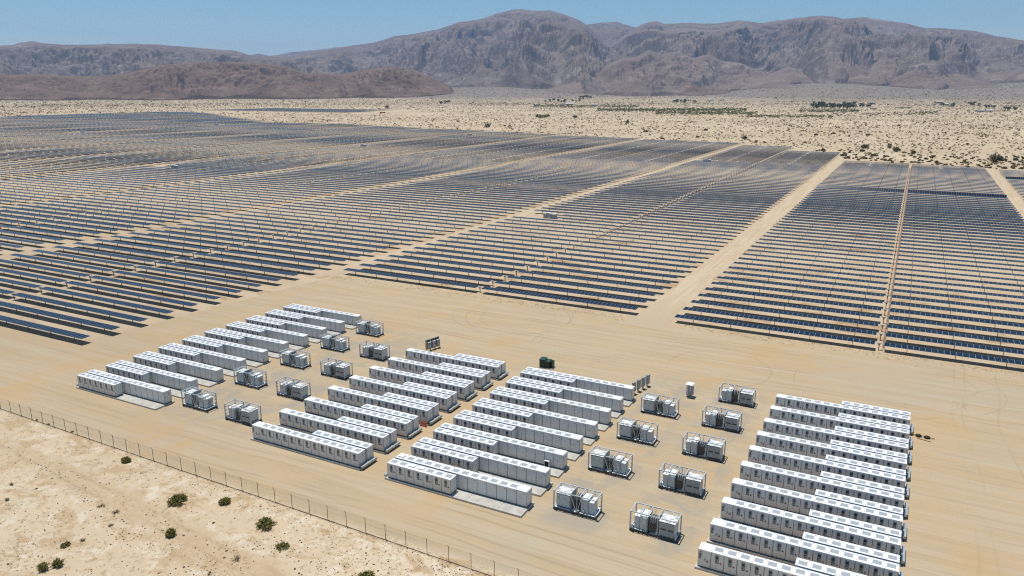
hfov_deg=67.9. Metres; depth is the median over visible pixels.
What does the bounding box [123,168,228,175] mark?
solar row
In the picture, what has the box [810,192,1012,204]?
solar row
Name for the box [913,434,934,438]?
tyre drag
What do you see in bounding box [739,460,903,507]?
battery row
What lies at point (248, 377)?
converter skid
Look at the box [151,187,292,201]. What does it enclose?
solar row
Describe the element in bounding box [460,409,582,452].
battery row
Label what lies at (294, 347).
concrete slab
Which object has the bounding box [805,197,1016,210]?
solar row
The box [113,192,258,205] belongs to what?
solar row
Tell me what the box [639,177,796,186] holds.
solar row
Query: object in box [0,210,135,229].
solar row
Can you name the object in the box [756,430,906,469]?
battery row
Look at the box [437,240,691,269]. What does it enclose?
solar row
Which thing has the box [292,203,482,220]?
solar row
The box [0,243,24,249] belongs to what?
solar row
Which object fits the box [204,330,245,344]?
battery row
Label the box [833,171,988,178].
solar row
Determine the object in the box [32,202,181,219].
solar row
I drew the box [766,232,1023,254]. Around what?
solar row
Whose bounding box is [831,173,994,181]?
solar row
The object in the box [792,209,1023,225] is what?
solar row
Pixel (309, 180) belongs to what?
solar row
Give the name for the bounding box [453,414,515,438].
battery row
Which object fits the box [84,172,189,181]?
solar row
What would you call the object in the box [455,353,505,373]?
battery row
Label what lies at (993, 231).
solar row
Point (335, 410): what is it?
battery row
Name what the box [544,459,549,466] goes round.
ventilation box
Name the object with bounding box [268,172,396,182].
solar row
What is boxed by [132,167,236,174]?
solar row
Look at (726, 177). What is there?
solar row
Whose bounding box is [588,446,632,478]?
converter skid
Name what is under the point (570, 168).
solar row
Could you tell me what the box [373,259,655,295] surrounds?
solar row
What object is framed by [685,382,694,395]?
control kiosk
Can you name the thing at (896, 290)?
solar row
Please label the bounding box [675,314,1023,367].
solar row
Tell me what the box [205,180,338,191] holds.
solar row
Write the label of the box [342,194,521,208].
solar row
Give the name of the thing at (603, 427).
concrete slab
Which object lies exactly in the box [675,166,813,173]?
solar row
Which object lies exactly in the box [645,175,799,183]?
solar row
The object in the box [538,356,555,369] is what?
pad transformer
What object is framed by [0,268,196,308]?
solar row
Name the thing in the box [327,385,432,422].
battery row
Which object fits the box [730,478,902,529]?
battery row
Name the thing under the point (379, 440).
battery row
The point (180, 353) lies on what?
battery row
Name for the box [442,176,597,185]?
solar row
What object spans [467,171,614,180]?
solar row
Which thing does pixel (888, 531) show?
battery row
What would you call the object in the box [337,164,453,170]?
solar row
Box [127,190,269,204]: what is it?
solar row
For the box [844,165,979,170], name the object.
solar row
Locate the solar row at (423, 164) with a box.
[367,161,472,167]
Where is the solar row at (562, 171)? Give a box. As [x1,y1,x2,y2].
[494,168,630,175]
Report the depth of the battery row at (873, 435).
118.08 m
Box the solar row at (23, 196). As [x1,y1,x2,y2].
[0,193,45,200]
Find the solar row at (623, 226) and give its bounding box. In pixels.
[512,216,731,235]
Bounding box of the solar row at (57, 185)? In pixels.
[3,180,110,189]
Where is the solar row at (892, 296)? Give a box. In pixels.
[717,276,1023,311]
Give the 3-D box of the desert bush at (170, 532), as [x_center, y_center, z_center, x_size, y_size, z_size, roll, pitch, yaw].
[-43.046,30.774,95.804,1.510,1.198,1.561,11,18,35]
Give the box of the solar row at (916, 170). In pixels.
[846,167,988,174]
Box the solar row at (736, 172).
[670,169,803,176]
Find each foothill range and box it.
[545,50,798,95]
[768,57,991,85]
[975,65,1023,82]
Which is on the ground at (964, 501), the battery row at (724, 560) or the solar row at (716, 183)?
the solar row at (716, 183)
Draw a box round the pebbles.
[0,446,471,575]
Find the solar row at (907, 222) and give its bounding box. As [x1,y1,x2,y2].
[787,213,1023,230]
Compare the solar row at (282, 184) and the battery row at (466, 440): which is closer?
the battery row at (466, 440)
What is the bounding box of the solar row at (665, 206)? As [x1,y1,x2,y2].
[568,199,760,213]
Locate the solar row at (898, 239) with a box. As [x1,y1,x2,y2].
[770,229,1023,250]
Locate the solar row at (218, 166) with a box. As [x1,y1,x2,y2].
[166,163,269,171]
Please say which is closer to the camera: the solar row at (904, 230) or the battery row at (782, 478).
the battery row at (782, 478)
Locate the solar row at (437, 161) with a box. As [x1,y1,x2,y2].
[378,158,492,165]
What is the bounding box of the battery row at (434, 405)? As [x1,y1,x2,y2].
[382,392,438,417]
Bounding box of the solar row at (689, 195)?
[600,189,776,201]
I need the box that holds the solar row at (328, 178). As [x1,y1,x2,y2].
[260,173,389,184]
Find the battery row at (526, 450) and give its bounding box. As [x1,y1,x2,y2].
[440,423,567,468]
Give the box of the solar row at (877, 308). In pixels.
[704,287,1023,328]
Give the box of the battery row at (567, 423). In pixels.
[478,397,597,437]
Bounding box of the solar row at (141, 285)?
[0,259,220,301]
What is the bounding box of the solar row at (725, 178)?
[649,174,801,182]
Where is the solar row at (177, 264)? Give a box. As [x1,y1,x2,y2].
[54,246,280,280]
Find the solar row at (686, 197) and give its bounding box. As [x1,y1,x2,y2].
[594,191,774,203]
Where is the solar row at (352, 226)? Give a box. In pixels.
[233,213,434,234]
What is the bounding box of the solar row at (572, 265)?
[414,247,678,277]
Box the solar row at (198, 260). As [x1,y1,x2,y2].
[72,242,297,275]
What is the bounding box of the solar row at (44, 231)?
[0,224,82,236]
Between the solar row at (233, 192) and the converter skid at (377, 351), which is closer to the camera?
the converter skid at (377, 351)
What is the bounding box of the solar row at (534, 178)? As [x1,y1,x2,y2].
[459,174,606,183]
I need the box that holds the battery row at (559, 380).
[520,370,575,387]
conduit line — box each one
[597,155,777,237]
[882,166,911,346]
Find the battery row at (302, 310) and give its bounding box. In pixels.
[283,305,320,316]
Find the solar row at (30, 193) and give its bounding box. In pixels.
[0,190,60,197]
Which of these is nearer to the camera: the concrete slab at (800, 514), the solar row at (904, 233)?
the concrete slab at (800, 514)
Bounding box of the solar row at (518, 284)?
[360,263,647,302]
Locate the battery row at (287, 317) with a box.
[265,311,303,322]
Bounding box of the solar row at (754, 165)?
[686,162,819,168]
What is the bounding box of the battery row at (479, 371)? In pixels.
[439,362,490,383]
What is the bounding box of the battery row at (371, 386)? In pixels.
[349,375,451,410]
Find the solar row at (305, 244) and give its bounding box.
[162,226,374,254]
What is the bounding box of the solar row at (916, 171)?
[837,167,989,174]
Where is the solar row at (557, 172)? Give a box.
[483,168,627,176]
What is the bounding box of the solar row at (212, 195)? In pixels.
[139,189,281,201]
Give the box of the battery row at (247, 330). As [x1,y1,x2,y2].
[225,323,265,336]
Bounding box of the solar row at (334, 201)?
[314,199,499,215]
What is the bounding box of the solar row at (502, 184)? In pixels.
[423,179,579,189]
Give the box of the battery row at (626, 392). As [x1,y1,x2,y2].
[525,367,634,400]
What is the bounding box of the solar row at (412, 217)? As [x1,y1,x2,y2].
[281,205,472,222]
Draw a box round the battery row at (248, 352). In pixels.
[189,335,268,362]
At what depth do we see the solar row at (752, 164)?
549.18 m
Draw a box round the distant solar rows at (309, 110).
[219,108,373,112]
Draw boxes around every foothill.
[680,82,729,95]
[840,69,995,89]
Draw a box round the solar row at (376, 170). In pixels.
[314,166,432,173]
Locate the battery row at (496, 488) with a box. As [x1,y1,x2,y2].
[395,453,531,506]
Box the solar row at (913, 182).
[826,178,997,186]
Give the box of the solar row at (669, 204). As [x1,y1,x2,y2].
[572,198,763,212]
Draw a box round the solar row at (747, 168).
[677,165,815,171]
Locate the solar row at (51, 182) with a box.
[13,178,124,190]
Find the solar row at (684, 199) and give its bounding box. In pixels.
[591,193,771,205]
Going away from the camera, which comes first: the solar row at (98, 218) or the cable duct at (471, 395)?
the cable duct at (471, 395)
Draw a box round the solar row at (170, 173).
[115,169,219,178]
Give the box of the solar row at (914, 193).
[816,187,1007,198]
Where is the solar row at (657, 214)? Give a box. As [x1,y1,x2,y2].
[549,205,751,221]
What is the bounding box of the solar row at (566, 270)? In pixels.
[401,251,670,285]
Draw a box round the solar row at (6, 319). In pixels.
[0,315,89,340]
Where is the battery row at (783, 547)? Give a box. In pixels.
[709,518,898,575]
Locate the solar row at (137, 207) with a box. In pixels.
[60,198,208,214]
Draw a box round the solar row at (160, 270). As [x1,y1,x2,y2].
[33,250,260,287]
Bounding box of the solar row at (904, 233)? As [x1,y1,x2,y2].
[776,223,1023,242]
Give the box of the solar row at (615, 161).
[549,158,670,164]
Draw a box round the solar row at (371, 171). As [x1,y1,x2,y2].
[307,167,429,176]
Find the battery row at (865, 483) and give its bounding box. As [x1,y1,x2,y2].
[820,471,904,494]
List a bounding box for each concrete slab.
[76,386,174,409]
[151,382,185,398]
[177,372,225,387]
[203,363,236,376]
[246,359,270,367]
[250,437,361,470]
[268,351,281,358]
[278,424,386,453]
[289,344,310,349]
[304,411,408,439]
[309,337,321,343]
[327,330,346,336]
[328,400,430,425]
[345,324,357,329]
[385,476,533,517]
[477,470,552,496]
[498,454,569,477]
[518,439,584,461]
[583,434,599,445]
[598,421,612,431]
[611,409,624,418]
[623,398,635,406]
[694,560,732,575]
[707,535,899,575]
[718,513,900,565]
[729,493,902,541]
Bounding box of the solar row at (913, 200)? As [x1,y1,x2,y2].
[809,193,1013,206]
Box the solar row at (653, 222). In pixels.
[562,215,739,230]
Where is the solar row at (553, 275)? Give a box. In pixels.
[389,255,663,291]
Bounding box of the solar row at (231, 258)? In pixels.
[93,239,314,272]
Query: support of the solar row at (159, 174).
on the ground at (964, 501)
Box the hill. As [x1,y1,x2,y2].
[0,62,453,100]
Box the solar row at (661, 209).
[562,201,757,216]
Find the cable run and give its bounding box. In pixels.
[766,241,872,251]
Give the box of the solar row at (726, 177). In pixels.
[655,173,802,182]
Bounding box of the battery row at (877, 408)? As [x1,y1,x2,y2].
[842,401,910,415]
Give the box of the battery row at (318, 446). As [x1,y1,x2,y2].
[252,421,365,467]
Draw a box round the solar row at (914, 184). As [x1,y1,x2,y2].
[824,179,1000,188]
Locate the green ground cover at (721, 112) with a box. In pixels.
[473,101,938,117]
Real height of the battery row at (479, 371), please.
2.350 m
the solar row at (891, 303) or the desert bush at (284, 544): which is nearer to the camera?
the desert bush at (284, 544)
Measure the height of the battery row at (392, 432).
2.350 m
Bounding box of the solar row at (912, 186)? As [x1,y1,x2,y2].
[821,182,1002,191]
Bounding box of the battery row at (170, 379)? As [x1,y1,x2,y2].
[114,360,198,390]
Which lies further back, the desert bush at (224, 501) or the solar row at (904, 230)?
the solar row at (904, 230)
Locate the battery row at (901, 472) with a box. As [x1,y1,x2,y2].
[825,454,905,475]
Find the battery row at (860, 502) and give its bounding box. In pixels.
[815,489,902,514]
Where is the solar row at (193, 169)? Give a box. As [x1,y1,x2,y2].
[140,166,245,174]
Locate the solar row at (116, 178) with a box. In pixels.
[60,174,169,184]
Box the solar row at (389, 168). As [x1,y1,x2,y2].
[333,165,446,171]
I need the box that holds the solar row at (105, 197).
[88,195,235,209]
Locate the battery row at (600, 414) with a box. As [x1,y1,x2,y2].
[495,386,611,424]
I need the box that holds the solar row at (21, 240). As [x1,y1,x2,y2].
[0,236,43,243]
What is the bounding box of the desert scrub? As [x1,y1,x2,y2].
[0,82,1023,164]
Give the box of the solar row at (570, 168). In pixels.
[505,165,641,172]
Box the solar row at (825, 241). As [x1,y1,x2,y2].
[763,235,1023,258]
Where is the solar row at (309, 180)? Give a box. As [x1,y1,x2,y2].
[245,176,373,185]
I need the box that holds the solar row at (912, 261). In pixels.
[751,245,1023,272]
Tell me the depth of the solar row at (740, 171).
503.49 m
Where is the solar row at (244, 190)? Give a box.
[174,184,310,196]
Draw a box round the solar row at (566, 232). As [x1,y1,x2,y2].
[488,224,718,247]
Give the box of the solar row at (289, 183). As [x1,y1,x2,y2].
[222,178,354,189]
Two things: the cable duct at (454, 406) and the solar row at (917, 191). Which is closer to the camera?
the cable duct at (454, 406)
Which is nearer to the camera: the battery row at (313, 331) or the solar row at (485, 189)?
the battery row at (313, 331)
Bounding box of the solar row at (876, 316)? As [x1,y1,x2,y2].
[698,293,1023,336]
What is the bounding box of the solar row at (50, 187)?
[0,182,100,192]
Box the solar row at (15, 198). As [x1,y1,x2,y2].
[0,196,30,200]
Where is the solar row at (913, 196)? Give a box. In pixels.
[812,190,1010,202]
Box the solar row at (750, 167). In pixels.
[681,164,816,170]
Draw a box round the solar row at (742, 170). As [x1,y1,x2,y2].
[673,167,812,173]
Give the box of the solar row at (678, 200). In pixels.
[584,194,768,207]
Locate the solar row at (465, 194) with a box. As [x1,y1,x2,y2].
[379,187,547,200]
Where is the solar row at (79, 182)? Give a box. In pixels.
[24,177,135,187]
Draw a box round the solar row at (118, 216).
[16,204,166,222]
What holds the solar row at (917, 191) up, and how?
on the ground at (964, 501)
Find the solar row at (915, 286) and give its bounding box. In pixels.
[728,266,1023,298]
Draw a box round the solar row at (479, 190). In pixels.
[395,185,560,196]
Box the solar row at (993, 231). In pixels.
[784,215,1023,234]
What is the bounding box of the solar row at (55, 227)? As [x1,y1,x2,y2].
[0,219,101,235]
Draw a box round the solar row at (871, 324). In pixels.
[691,300,1023,345]
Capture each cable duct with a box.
[361,456,376,469]
[385,441,400,453]
[408,427,421,438]
[429,414,441,423]
[448,402,460,412]
[466,391,477,400]
[483,381,493,390]
[499,371,508,378]
[900,545,905,564]
[901,522,906,539]
[903,502,907,517]
[904,483,908,498]
[906,467,910,480]
[907,451,911,463]
[909,437,912,448]
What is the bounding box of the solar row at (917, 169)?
[846,166,987,172]
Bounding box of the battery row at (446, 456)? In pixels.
[411,442,477,471]
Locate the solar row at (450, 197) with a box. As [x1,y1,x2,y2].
[362,190,534,203]
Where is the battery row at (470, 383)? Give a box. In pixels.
[421,371,474,394]
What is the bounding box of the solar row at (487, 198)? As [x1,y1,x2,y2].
[369,189,541,202]
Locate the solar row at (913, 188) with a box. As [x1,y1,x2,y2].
[820,183,1003,193]
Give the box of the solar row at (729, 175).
[660,172,804,179]
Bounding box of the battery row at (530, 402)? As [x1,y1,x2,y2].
[490,390,548,410]
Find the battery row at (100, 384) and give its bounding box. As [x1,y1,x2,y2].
[77,372,122,396]
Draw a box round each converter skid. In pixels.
[181,386,217,411]
[224,399,261,425]
[233,366,267,388]
[276,376,310,400]
[279,348,310,369]
[320,333,349,352]
[320,358,352,379]
[356,319,383,336]
[359,341,389,360]
[553,482,602,519]
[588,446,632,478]
[616,417,657,445]
[629,502,681,542]
[641,393,678,418]
[658,463,705,497]
[682,431,725,461]
[701,405,742,432]
[718,383,755,407]
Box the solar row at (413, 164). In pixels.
[354,161,469,167]
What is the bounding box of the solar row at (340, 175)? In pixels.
[276,171,401,179]
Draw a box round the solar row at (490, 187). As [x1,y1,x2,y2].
[408,182,571,193]
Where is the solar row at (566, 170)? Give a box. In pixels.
[499,167,634,174]
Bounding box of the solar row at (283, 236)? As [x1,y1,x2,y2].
[176,223,388,250]
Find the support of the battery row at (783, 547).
on the concrete slab at (751, 552)
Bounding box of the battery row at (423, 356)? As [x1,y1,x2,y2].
[405,348,500,377]
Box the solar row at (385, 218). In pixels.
[270,207,463,226]
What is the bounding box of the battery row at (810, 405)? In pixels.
[775,394,909,424]
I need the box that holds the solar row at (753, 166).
[683,163,817,169]
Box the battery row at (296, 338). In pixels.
[232,321,308,345]
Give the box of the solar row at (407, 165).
[347,162,463,169]
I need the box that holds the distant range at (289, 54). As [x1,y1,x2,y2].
[253,47,341,56]
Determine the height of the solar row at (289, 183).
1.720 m
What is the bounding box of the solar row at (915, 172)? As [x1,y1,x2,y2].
[836,168,990,175]
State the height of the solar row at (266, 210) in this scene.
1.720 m
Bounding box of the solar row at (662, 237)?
[495,221,722,244]
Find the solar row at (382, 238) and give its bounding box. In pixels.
[208,218,412,243]
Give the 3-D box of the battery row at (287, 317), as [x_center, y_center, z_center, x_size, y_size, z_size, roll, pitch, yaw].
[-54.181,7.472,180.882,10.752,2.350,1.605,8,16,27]
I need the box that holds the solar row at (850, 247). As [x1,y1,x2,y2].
[759,238,1023,263]
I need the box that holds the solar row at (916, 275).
[738,257,1023,288]
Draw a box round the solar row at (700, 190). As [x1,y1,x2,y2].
[613,185,784,196]
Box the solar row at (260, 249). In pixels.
[128,232,346,260]
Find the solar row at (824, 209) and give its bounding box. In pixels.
[794,206,1023,222]
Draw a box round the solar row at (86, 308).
[0,289,147,322]
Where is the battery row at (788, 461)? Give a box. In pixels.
[748,445,905,487]
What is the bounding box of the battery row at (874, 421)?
[838,413,909,429]
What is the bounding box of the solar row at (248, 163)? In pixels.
[199,160,301,166]
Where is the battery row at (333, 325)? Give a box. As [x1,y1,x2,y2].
[271,309,344,331]
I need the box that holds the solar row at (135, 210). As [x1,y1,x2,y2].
[46,200,195,217]
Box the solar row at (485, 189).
[401,183,566,195]
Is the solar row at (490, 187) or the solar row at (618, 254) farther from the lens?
the solar row at (490, 187)
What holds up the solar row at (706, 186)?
on the ground at (964, 501)
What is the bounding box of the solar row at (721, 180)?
[642,176,797,184]
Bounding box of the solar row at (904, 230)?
[779,221,1023,239]
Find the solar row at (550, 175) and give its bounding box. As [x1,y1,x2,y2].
[473,170,615,179]
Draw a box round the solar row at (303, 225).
[220,216,422,237]
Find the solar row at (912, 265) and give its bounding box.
[747,249,1023,278]
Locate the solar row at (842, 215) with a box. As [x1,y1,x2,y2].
[789,211,1023,227]
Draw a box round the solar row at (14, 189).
[0,187,74,196]
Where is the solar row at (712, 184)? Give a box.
[633,180,792,189]
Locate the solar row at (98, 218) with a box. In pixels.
[0,206,150,226]
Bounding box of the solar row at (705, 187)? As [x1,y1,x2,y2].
[623,182,788,193]
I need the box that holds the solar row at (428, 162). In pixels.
[371,159,487,166]
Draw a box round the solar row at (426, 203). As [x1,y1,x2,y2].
[335,195,513,211]
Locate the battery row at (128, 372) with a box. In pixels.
[105,363,150,383]
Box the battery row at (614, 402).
[511,376,623,411]
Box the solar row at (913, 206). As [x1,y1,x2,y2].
[803,199,1018,212]
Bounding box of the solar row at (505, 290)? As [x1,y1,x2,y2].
[344,268,638,311]
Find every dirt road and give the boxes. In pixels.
[323,145,744,275]
[618,157,850,330]
[985,168,1023,218]
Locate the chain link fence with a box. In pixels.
[0,399,531,575]
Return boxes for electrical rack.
[425,336,439,349]
[632,374,649,394]
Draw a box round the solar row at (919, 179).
[835,175,995,182]
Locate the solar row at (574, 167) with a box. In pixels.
[507,164,639,172]
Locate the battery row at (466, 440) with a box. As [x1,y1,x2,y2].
[433,427,497,454]
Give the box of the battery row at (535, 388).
[506,379,562,398]
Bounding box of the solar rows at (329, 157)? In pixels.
[0,112,977,178]
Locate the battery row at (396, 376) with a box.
[369,365,468,398]
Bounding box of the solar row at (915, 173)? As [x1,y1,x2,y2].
[835,169,990,176]
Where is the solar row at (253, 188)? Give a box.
[183,183,321,194]
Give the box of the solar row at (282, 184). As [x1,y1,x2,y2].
[214,179,349,189]
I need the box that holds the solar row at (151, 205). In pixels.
[74,197,223,214]
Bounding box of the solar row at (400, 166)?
[340,163,458,169]
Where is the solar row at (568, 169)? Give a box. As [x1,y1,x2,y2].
[503,166,638,173]
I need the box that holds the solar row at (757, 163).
[693,160,818,165]
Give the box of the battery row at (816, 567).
[795,557,865,575]
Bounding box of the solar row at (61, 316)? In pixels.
[0,301,119,331]
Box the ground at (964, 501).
[0,83,1023,575]
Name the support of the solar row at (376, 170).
on the ground at (964, 501)
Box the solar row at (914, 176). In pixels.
[832,172,993,180]
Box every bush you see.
[35,561,49,571]
[49,557,64,567]
[60,541,70,547]
[120,456,131,462]
[165,527,176,536]
[167,493,187,505]
[218,497,230,505]
[255,516,277,529]
[275,541,289,549]
[357,570,374,575]
[859,144,868,148]
[987,152,1006,161]
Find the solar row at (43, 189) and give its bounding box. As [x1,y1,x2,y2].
[0,184,86,193]
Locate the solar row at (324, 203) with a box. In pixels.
[303,201,489,218]
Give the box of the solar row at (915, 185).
[823,180,1000,190]
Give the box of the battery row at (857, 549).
[802,532,899,563]
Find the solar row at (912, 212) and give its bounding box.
[796,204,1023,220]
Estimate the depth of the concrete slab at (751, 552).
92.06 m
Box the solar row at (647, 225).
[555,217,735,233]
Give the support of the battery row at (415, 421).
on the concrete slab at (402, 437)
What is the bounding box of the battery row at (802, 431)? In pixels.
[763,417,908,454]
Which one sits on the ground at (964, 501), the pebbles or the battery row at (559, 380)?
the pebbles
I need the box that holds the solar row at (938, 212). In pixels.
[798,202,1022,217]
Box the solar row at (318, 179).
[255,175,381,183]
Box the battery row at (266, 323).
[246,317,284,329]
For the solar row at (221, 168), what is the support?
on the ground at (964, 501)
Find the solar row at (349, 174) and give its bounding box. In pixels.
[284,170,411,180]
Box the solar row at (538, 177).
[461,172,610,182]
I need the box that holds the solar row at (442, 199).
[352,192,528,206]
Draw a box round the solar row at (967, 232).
[782,218,1023,238]
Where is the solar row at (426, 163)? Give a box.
[369,160,477,167]
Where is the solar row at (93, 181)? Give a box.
[35,176,147,187]
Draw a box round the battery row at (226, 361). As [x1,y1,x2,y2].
[166,343,246,370]
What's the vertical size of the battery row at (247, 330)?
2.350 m
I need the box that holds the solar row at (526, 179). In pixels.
[450,175,601,184]
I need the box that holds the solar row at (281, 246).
[145,229,361,258]
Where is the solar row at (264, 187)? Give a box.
[195,182,332,192]
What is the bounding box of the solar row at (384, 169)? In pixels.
[326,166,440,173]
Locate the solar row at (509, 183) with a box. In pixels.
[429,178,587,188]
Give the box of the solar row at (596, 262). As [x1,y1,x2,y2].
[424,243,685,272]
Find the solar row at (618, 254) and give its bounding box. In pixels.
[447,236,696,263]
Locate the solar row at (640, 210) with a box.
[555,203,754,219]
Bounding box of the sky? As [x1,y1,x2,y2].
[0,0,1023,55]
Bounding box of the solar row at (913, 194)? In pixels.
[814,189,1009,200]
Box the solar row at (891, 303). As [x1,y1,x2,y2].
[711,282,1023,320]
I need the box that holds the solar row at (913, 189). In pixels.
[819,184,1004,194]
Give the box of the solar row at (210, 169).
[164,166,254,173]
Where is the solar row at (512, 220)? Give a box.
[504,219,728,240]
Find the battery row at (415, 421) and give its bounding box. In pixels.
[361,404,418,430]
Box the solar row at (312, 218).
[247,211,445,231]
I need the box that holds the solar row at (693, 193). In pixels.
[604,188,779,199]
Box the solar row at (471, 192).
[385,186,553,199]
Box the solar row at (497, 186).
[418,181,577,191]
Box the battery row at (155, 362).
[133,354,176,372]
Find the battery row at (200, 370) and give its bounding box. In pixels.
[141,351,223,381]
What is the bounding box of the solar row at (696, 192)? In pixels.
[610,186,781,197]
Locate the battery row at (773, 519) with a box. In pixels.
[721,497,900,554]
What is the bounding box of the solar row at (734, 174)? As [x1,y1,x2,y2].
[664,171,806,178]
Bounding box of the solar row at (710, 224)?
[535,210,743,227]
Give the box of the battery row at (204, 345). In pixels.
[182,337,223,353]
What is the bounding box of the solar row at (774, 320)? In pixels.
[683,307,1023,355]
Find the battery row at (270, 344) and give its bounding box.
[211,328,288,352]
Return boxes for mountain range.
[0,41,311,75]
[289,9,612,94]
[587,22,635,44]
[606,16,1023,89]
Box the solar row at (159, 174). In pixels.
[106,170,210,177]
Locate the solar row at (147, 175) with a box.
[95,171,198,180]
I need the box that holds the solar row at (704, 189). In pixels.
[620,184,785,194]
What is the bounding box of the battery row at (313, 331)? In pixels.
[252,315,326,338]
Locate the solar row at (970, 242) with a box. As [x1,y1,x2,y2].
[773,226,1023,246]
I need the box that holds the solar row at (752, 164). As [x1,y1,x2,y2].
[693,162,820,167]
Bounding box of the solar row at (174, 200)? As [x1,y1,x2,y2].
[103,193,246,207]
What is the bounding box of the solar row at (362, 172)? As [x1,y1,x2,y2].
[299,168,424,176]
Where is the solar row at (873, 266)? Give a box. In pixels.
[742,253,1023,283]
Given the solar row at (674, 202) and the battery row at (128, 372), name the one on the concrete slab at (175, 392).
the battery row at (128, 372)
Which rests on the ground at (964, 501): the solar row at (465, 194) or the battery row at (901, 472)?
the solar row at (465, 194)
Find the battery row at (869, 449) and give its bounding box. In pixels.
[830,439,906,458]
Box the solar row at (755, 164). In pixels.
[691,161,821,166]
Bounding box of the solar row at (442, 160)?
[387,158,497,163]
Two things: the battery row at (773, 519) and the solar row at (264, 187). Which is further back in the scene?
the solar row at (264, 187)
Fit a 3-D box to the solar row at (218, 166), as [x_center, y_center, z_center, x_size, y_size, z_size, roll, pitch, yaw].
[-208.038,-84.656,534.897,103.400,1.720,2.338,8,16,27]
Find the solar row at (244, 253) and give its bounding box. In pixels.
[110,235,331,267]
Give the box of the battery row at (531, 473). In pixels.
[418,437,550,486]
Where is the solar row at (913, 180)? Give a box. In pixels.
[830,176,996,184]
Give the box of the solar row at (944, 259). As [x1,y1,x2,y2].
[756,242,1023,266]
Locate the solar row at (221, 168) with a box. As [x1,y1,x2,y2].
[179,165,262,171]
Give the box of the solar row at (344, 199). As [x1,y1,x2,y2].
[324,197,506,212]
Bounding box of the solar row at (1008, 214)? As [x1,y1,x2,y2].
[801,201,1020,215]
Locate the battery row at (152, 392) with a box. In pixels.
[87,369,171,403]
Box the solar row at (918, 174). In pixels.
[834,170,991,177]
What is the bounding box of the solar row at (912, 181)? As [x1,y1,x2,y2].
[827,177,997,186]
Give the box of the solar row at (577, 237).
[478,227,713,251]
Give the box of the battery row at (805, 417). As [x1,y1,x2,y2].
[769,405,909,438]
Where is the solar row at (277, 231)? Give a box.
[192,221,399,246]
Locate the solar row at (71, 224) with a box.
[0,214,118,232]
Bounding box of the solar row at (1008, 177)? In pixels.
[1005,176,1023,178]
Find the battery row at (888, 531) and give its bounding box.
[809,509,901,537]
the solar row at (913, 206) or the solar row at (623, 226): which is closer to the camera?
the solar row at (623, 226)
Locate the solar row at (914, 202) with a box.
[807,195,1015,210]
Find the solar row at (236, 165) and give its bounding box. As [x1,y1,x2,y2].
[189,162,286,168]
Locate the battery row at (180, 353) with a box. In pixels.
[158,345,200,362]
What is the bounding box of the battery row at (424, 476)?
[387,458,456,494]
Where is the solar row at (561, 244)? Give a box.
[459,233,703,258]
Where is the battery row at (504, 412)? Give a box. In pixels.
[472,402,532,423]
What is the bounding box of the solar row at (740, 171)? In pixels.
[672,168,808,174]
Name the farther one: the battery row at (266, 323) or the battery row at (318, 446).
the battery row at (266, 323)
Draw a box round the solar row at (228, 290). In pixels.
[11,254,240,294]
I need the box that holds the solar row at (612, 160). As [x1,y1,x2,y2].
[546,157,670,163]
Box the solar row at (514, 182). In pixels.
[435,177,590,186]
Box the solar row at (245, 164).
[194,161,293,168]
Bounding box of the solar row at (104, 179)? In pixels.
[47,175,158,185]
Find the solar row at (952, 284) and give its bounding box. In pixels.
[734,262,1023,293]
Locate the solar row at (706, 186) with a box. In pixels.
[626,181,790,190]
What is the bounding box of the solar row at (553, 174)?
[478,169,623,177]
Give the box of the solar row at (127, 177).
[72,173,180,181]
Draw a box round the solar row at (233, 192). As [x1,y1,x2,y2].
[161,186,303,197]
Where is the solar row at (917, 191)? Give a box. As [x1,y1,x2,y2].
[817,185,1006,197]
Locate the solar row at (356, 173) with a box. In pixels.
[291,169,417,177]
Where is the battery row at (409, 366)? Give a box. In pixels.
[388,357,485,388]
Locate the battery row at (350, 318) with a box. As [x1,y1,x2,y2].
[289,303,361,325]
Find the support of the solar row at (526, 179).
on the ground at (964, 501)
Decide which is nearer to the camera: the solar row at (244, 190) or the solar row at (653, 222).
the solar row at (653, 222)
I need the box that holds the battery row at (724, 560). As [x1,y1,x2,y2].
[697,542,828,575]
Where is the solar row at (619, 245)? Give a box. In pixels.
[469,230,708,254]
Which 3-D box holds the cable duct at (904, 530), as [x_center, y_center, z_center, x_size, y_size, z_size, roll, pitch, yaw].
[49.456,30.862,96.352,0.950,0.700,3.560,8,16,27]
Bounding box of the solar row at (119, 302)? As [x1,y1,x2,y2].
[0,278,173,315]
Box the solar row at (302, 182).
[233,177,366,186]
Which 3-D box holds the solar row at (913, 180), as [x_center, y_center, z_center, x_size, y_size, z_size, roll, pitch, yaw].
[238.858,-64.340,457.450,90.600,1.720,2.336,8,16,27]
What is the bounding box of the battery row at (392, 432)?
[337,416,396,444]
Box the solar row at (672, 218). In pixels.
[542,207,747,224]
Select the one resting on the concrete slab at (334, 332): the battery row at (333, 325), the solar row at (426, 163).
the battery row at (333, 325)
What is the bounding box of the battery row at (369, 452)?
[312,430,373,460]
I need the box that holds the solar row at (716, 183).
[635,178,794,188]
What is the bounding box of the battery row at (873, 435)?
[834,426,908,443]
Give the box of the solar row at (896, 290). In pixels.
[723,271,1023,304]
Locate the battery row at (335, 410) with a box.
[304,396,411,436]
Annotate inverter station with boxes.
[543,212,557,218]
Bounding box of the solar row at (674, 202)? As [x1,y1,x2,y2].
[578,196,766,211]
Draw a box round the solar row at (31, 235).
[0,230,64,241]
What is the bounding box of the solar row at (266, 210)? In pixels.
[258,209,454,228]
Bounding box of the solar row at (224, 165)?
[175,162,278,169]
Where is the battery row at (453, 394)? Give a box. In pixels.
[402,381,457,405]
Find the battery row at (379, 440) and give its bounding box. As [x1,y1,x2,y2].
[279,408,389,450]

